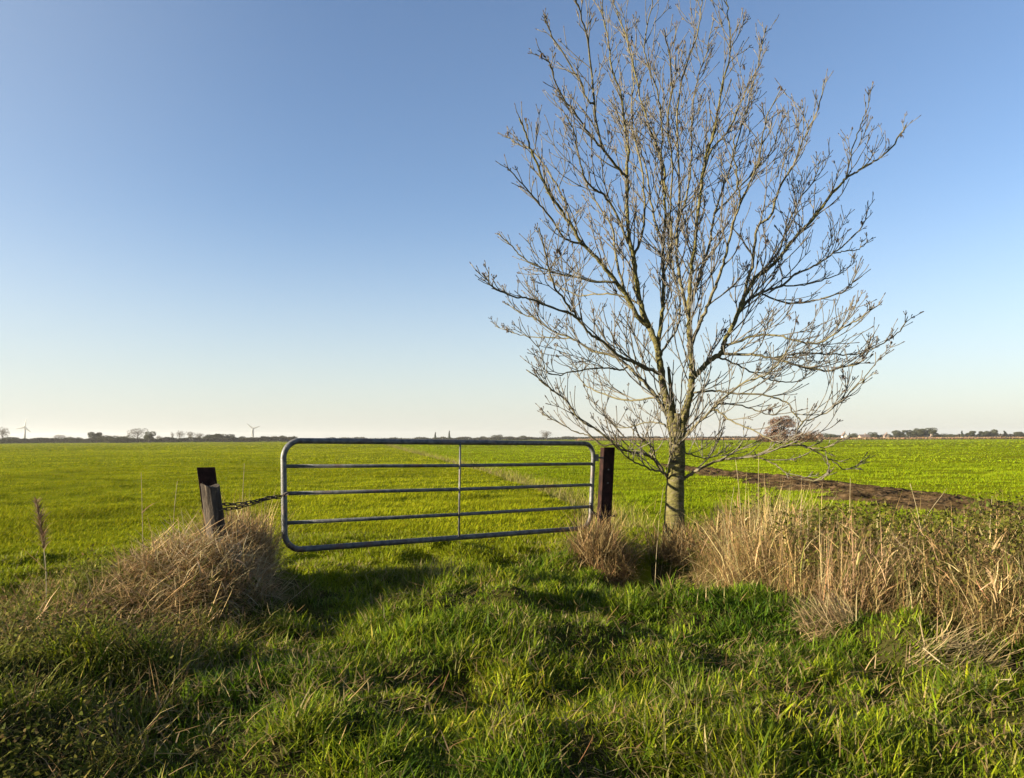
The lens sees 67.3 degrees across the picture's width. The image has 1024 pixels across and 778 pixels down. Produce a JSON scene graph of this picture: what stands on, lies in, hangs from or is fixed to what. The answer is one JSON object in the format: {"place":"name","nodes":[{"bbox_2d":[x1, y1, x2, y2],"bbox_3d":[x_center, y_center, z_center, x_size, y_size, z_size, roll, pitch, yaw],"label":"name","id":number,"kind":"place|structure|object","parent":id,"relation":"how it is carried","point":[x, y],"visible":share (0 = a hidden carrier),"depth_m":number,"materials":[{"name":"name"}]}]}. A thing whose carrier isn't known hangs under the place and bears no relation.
{"place":"outdoors","nodes":[
{"label":"outdoors","id":0,"kind":"place"},
{"bbox_2d":[0,526,1023,777],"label":"verge grass","id":1,"kind":"structure","parent":0,"point":[632,708],"depth_m":4.31,"materials":[{"name":"green plant"}]},
{"bbox_2d":[923,647,1010,680],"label":"fallen stem","id":2,"kind":"object","parent":1,"relation":"on","point":[955,671],"visible":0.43,"depth_m":4.78,"materials":[{"name":"beige plant"}]},
{"bbox_2d":[0,438,1023,777],"bbox_3d":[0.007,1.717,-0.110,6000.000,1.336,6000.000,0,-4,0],"label":"ground","id":3,"kind":"structure","parent":0,"point":[646,576],"depth_m":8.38,"materials":[{"name":"green plant"}]},
{"bbox_2d":[0,427,9,437],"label":"bare tree","id":4,"kind":"object","parent":3,"relation":"on","point":[2,433],"visible":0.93,"depth_m":419.26,"materials":[{"name":"grey plant"}]},
{"bbox_2d":[0,437,22,443],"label":"bush","id":5,"kind":"object","parent":3,"relation":"on","point":[4,440],"visible":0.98,"depth_m":396.14,"materials":[{"name":"plant"}]},
{"bbox_2d":[16,421,30,438],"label":"wind turbine","id":6,"kind":"object","parent":3,"relation":"on","point":[25,428],"visible":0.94,"depth_m":1097.04,"materials":[{"name":"paint"}]},
{"bbox_2d":[14,498,59,609],"bbox_3d":[-3.327,1.214,5.546,0.429,0.906,0.316,0,-4,0],"label":"reed stalk","id":7,"kind":"object","parent":3,"relation":"on","point":[40,520],"visible":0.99,"depth_m":5.54,"materials":[{"name":"plant"}]},
{"bbox_2d":[66,437,82,442],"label":"bush","id":8,"kind":"object","parent":3,"relation":"on","point":[74,440],"visible":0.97,"depth_m":428.79,"materials":[{"name":"plant"}]},
{"bbox_2d":[81,439,91,442],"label":"bush","id":9,"kind":"object","parent":3,"relation":"on","point":[86,441],"visible":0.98,"depth_m":418.93,"materials":[{"name":"plant"}]},
{"bbox_2d":[87,432,103,442],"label":"leafy tree","id":10,"kind":"object","parent":3,"relation":"on","point":[91,434],"visible":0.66,"depth_m":427.99,"materials":[{"name":"plant"}]},
{"bbox_2d":[96,435,129,442],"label":"bush","id":11,"kind":"object","parent":3,"relation":"on","point":[107,439],"visible":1,"depth_m":408.44,"materials":[{"name":"green plant"}]},
{"bbox_2d":[117,435,135,442],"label":"bush","id":12,"kind":"object","parent":3,"relation":"on","point":[130,438],"visible":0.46,"depth_m":419.17,"materials":[{"name":"plant"}]},
{"bbox_2d":[0,542,267,777],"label":"verge weeds","id":13,"kind":"object","parent":3,"relation":"on","point":[17,745],"visible":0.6,"depth_m":4.14,"materials":[{"name":"green plant"}]},
{"bbox_2d":[127,428,147,442],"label":"bare tree","id":14,"kind":"object","parent":3,"relation":"on","point":[136,433],"visible":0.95,"depth_m":448.65,"materials":[{"name":"plant"}]},
{"bbox_2d":[141,475,153,549],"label":"dry stalk","id":15,"kind":"object","parent":3,"relation":"on","point":[143,511],"visible":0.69,"depth_m":6.85,"materials":[{"name":"plant"}]},
{"bbox_2d":[0,436,296,442],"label":"hedge","id":16,"kind":"object","parent":3,"relation":"on","point":[163,439],"visible":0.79,"depth_m":453.84,"materials":[{"name":"green plant"}]},
{"bbox_2d":[143,431,156,442],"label":"leafy tree","id":17,"kind":"object","parent":3,"relation":"on","point":[148,436],"visible":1,"depth_m":438.14,"materials":[{"name":"green plant"}]},
{"bbox_2d":[0,488,315,651],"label":"dry reed mound","id":18,"kind":"object","parent":3,"relation":"on","point":[250,542],"visible":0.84,"depth_m":6.11,"materials":[{"name":"plant"}]},
{"bbox_2d":[0,550,343,777],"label":"verge growth","id":19,"kind":"object","parent":3,"relation":"on","point":[141,714],"visible":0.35,"depth_m":4.22,"materials":[{"name":"plant"}]},
{"bbox_2d":[197,467,216,537],"bbox_3d":[-2.749,1.246,7.083,0.304,1.051,0.124,1,-4,-20],"label":"steel post","id":20,"kind":"object","parent":3,"relation":"on","point":[207,476],"visible":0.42,"depth_m":7.06,"materials":[{"name":"metal"}]},
{"bbox_2d":[201,484,227,552],"bbox_3d":[-2.656,1.284,6.934,0.298,0.873,0.180,1,-4,-23],"label":"wooden stake","id":21,"kind":"object","parent":3,"relation":"on","point":[212,501],"visible":0.52,"depth_m":6.87,"materials":[{"name":"grey wood"}]},
{"bbox_2d":[222,492,288,510],"bbox_3d":[-2.414,1.045,7.181,0.667,0.143,0.115,3,-5,-42],"label":"chain","id":22,"kind":"object","parent":21,"relation":"attached to","point":[262,499],"visible":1,"depth_m":7.15,"materials":[{"name":"metal"}]},
{"bbox_2d":[213,433,224,437],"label":"leafy tree","id":23,"kind":"object","parent":3,"relation":"on","point":[216,435],"visible":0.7,"depth_m":465.75,"materials":[{"name":"plant"}]},
{"bbox_2d":[219,434,236,441],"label":"leafy tree","id":24,"kind":"object","parent":3,"relation":"on","point":[228,436],"visible":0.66,"depth_m":466.91,"materials":[{"name":"plant"}]},
{"bbox_2d":[248,424,258,436],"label":"wind turbine","id":25,"kind":"object","parent":3,"relation":"on","point":[252,432],"visible":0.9,"depth_m":1097.05,"materials":[{"name":"paint"}]},
{"bbox_2d":[403,546,482,589],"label":"weed tuft","id":26,"kind":"object","parent":3,"relation":"on","point":[447,568],"visible":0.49,"depth_m":7.77,"materials":[{"name":"plant"}]},
{"bbox_2d":[330,436,634,439],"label":"hedge","id":27,"kind":"object","parent":3,"relation":"on","point":[515,438],"visible":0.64,"depth_m":665.52,"materials":[{"name":"green plant"}]},
{"bbox_2d":[384,444,663,528],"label":"boundary reeds","id":28,"kind":"object","parent":3,"relation":"on","point":[565,496],"visible":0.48,"depth_m":20.42,"materials":[{"name":"plant"}]},
{"bbox_2d":[541,430,551,439],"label":"bare tree","id":29,"kind":"object","parent":3,"relation":"on","point":[546,435],"visible":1,"depth_m":558.44,"materials":[{"name":"plant"}]},
{"bbox_2d":[546,503,659,590],"bbox_3d":[1.101,1.966,9.428,1.612,1.231,1.876,0,-4,0],"label":"reed clump","id":30,"kind":"object","parent":3,"relation":"on","point":[594,533],"visible":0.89,"depth_m":9.24,"materials":[{"name":"plant"}]},
{"bbox_2d":[566,525,643,592],"bbox_3d":[1.104,2.132,9.082,1.089,1.050,1.436,0,-4,0],"label":"reed clump","id":31,"kind":"object","parent":3,"relation":"on","point":[612,579],"visible":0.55,"depth_m":8.98,"materials":[{"name":"plant"}]},
{"bbox_2d":[596,447,614,534],"bbox_3d":[1.224,1.501,10.146,0.270,1.460,0.127,1,-4,-19],"label":"wooden post","id":32,"kind":"object","parent":3,"relation":"on","point":[605,485],"visible":0.57,"depth_m":10.12,"materials":[{"name":"wood"}]},
{"bbox_2d":[281,438,603,551],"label":"field gate","id":33,"kind":"structure","parent":32,"relation":"attached to","point":[285,523],"depth_m":8.40,"materials":[{"name":"grey metal"}]},
{"bbox_2d":[589,503,614,518],"bbox_3d":[1.174,1.576,9.946,0.363,0.215,0.083,1,-4,-12],"label":"chain","id":34,"kind":"object","parent":33,"relation":"attached to","point":[593,512],"visible":0.88,"depth_m":9.92,"materials":[{"name":"metal"}]},
{"bbox_2d":[643,487,663,593],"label":"dry stalk","id":35,"kind":"object","parent":3,"relation":"on","point":[657,542],"visible":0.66,"depth_m":8.71,"materials":[{"name":"plant"}]},
{"bbox_2d":[626,506,748,577],"bbox_3d":[2.276,1.928,9.803,1.900,1.014,1.832,3,-5,-40],"label":"reed clump","id":36,"kind":"object","parent":3,"relation":"on","point":[665,547],"visible":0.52,"depth_m":9.70,"materials":[{"name":"plant"}]},
{"bbox_2d":[470,0,923,549],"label":"ash tree","id":37,"kind":"object","parent":3,"relation":"on","point":[677,425],"visible":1,"depth_m":10.32,"materials":[{"name":"brown plant"}]},
{"bbox_2d":[627,436,790,438],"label":"hedge","id":38,"kind":"object","parent":3,"relation":"on","point":[701,437],"visible":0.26,"depth_m":636.16,"materials":[{"name":"green plant"}]},
{"bbox_2d":[663,472,848,593],"bbox_3d":[2.535,1.638,7.506,2.453,1.822,2.459,0,-4,0],"label":"reed clump","id":39,"kind":"object","parent":3,"relation":"on","point":[725,558],"visible":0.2,"depth_m":7.45,"materials":[{"name":"plant"}]},
{"bbox_2d":[758,458,758,529],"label":"dry stalk","id":40,"kind":"object","parent":3,"relation":"on","point":[758,482],"visible":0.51,"depth_m":7.95,"materials":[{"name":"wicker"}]},
{"bbox_2d":[756,435,775,441],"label":"bush","id":41,"kind":"object","parent":3,"relation":"on","point":[763,438],"visible":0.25,"depth_m":249.35,"materials":[{"name":"brown plant"}]},
{"bbox_2d":[757,416,800,441],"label":"bare tree","id":42,"kind":"object","parent":3,"relation":"on","point":[776,426],"visible":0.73,"depth_m":237.85,"materials":[{"name":"brown plant"}]},
{"bbox_2d":[575,436,1023,440],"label":"hedge","id":43,"kind":"object","parent":3,"relation":"on","point":[851,438],"visible":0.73,"depth_m":413.72,"materials":[{"name":"green plant"}]},
{"bbox_2d":[795,430,822,441],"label":"bush","id":44,"kind":"object","parent":3,"relation":"on","point":[814,439],"visible":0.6,"depth_m":232.26,"materials":[{"name":"brown plant"}]},
{"bbox_2d":[769,579,860,649],"bbox_3d":[2.246,1.719,5.729,0.640,0.637,0.811,-3,-5,36],"label":"reed clump","id":45,"kind":"object","parent":3,"relation":"on","point":[829,612],"visible":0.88,"depth_m":5.67,"materials":[{"name":"plant"}]},
{"bbox_2d":[713,515,941,618],"bbox_3d":[2.992,1.935,7.053,2.470,1.631,2.387,0,-4,0],"label":"reed clump","id":46,"kind":"object","parent":3,"relation":"on","point":[810,580],"visible":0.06,"depth_m":6.90,"materials":[{"name":"plant"}]},
{"bbox_2d":[823,432,836,437],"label":"bush","id":47,"kind":"object","parent":3,"relation":"on","point":[828,436],"visible":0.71,"depth_m":598.70,"materials":[{"name":"plant"}]},
{"bbox_2d":[660,463,1023,523],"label":"mud strip","id":48,"kind":"object","parent":3,"relation":"on","point":[856,492],"visible":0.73,"depth_m":18.89,"materials":[{"name":"brown soil"}]},
{"bbox_2d":[670,479,1023,657],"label":"bank growth","id":49,"kind":"object","parent":3,"relation":"on","point":[994,591],"visible":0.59,"depth_m":6.05,"materials":[{"name":"plant"}]},
{"bbox_2d":[847,433,857,437],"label":"bush","id":50,"kind":"object","parent":3,"relation":"on","point":[853,435],"visible":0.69,"depth_m":595.71,"materials":[{"name":"plant"}]},
{"bbox_2d":[686,486,1023,629],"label":"bank weeds","id":51,"kind":"object","parent":3,"relation":"on","point":[1003,523],"visible":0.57,"depth_m":6.47,"materials":[{"name":"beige plant"}]},
{"bbox_2d":[752,512,969,625],"bbox_3d":[2.828,1.642,6.242,1.754,1.454,1.823,1,-4,-20],"label":"reed clump","id":52,"kind":"object","parent":3,"relation":"on","point":[845,590],"visible":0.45,"depth_m":6.08,"materials":[{"name":"plant"}]},
{"bbox_2d":[858,433,869,437],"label":"farmhouse","id":53,"kind":"object","parent":3,"relation":"on","point":[863,435],"visible":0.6,"depth_m":567.62,"materials":[{"name":"white brick"}]},
{"bbox_2d":[868,432,878,437],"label":"leafy tree","id":54,"kind":"object","parent":3,"relation":"on","point":[874,434],"visible":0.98,"depth_m":597.58,"materials":[{"name":"green plant"}]},
{"bbox_2d":[892,430,906,436],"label":"leafy tree","id":55,"kind":"object","parent":3,"relation":"on","point":[897,433],"visible":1,"depth_m":597.45,"materials":[{"name":"green plant"}]},
{"bbox_2d":[902,430,917,436],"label":"leafy tree","id":56,"kind":"object","parent":3,"relation":"on","point":[910,433],"visible":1,"depth_m":577.72,"materials":[{"name":"green plant"}]},
{"bbox_2d":[810,433,1023,437],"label":"hedge","id":57,"kind":"object","parent":3,"relation":"on","point":[1000,435],"visible":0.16,"depth_m":636.45,"materials":[{"name":"green plant"}]},
{"bbox_2d":[913,428,925,436],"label":"leafy tree","id":58,"kind":"object","parent":3,"relation":"on","point":[920,432],"visible":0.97,"depth_m":576.77,"materials":[{"name":"green plant"}]},
{"bbox_2d":[925,427,938,435],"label":"leafy tree","id":59,"kind":"object","parent":3,"relation":"on","point":[930,431],"visible":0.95,"depth_m":577.01,"materials":[{"name":"green plant"}]},
{"bbox_2d":[933,433,949,437],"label":"bush","id":60,"kind":"object","parent":3,"relation":"on","point":[942,435],"visible":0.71,"depth_m":576.25,"materials":[{"name":"green plant"}]},
{"bbox_2d":[887,609,1023,680],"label":"reed clump","id":61,"kind":"object","parent":3,"relation":"on","point":[957,644],"visible":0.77,"depth_m":4.92,"materials":[{"name":"plant"}]},
{"bbox_2d":[916,520,1023,631],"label":"reed clump","id":62,"kind":"object","parent":3,"relation":"on","point":[983,585],"visible":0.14,"depth_m":5.78,"materials":[{"name":"plant"}]},
{"bbox_2d":[965,431,975,435],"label":"leafy tree","id":63,"kind":"object","parent":3,"relation":"on","point":[970,433],"visible":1,"depth_m":597.68,"materials":[{"name":"green plant"}]},
{"bbox_2d":[977,431,989,436],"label":"leafy tree","id":64,"kind":"object","parent":3,"relation":"on","point":[982,433],"visible":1,"depth_m":597.74,"materials":[{"name":"plant"}]},
{"bbox_2d":[986,429,998,436],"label":"leafy tree","id":65,"kind":"object","parent":3,"relation":"on","point":[993,432],"visible":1,"depth_m":597.13,"materials":[{"name":"green plant"}]},
{"bbox_2d":[1013,431,1023,436],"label":"leafy tree","id":66,"kind":"object","parent":3,"relation":"on","point":[1018,434],"visible":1,"depth_m":597.09,"materials":[{"name":"green plant"}]},
{"bbox_2d":[0,0,1023,439],"label":"sky","id":67,"kind":"structure","parent":0,"point":[217,216],"materials":[{"name":"blue"}]}
]}

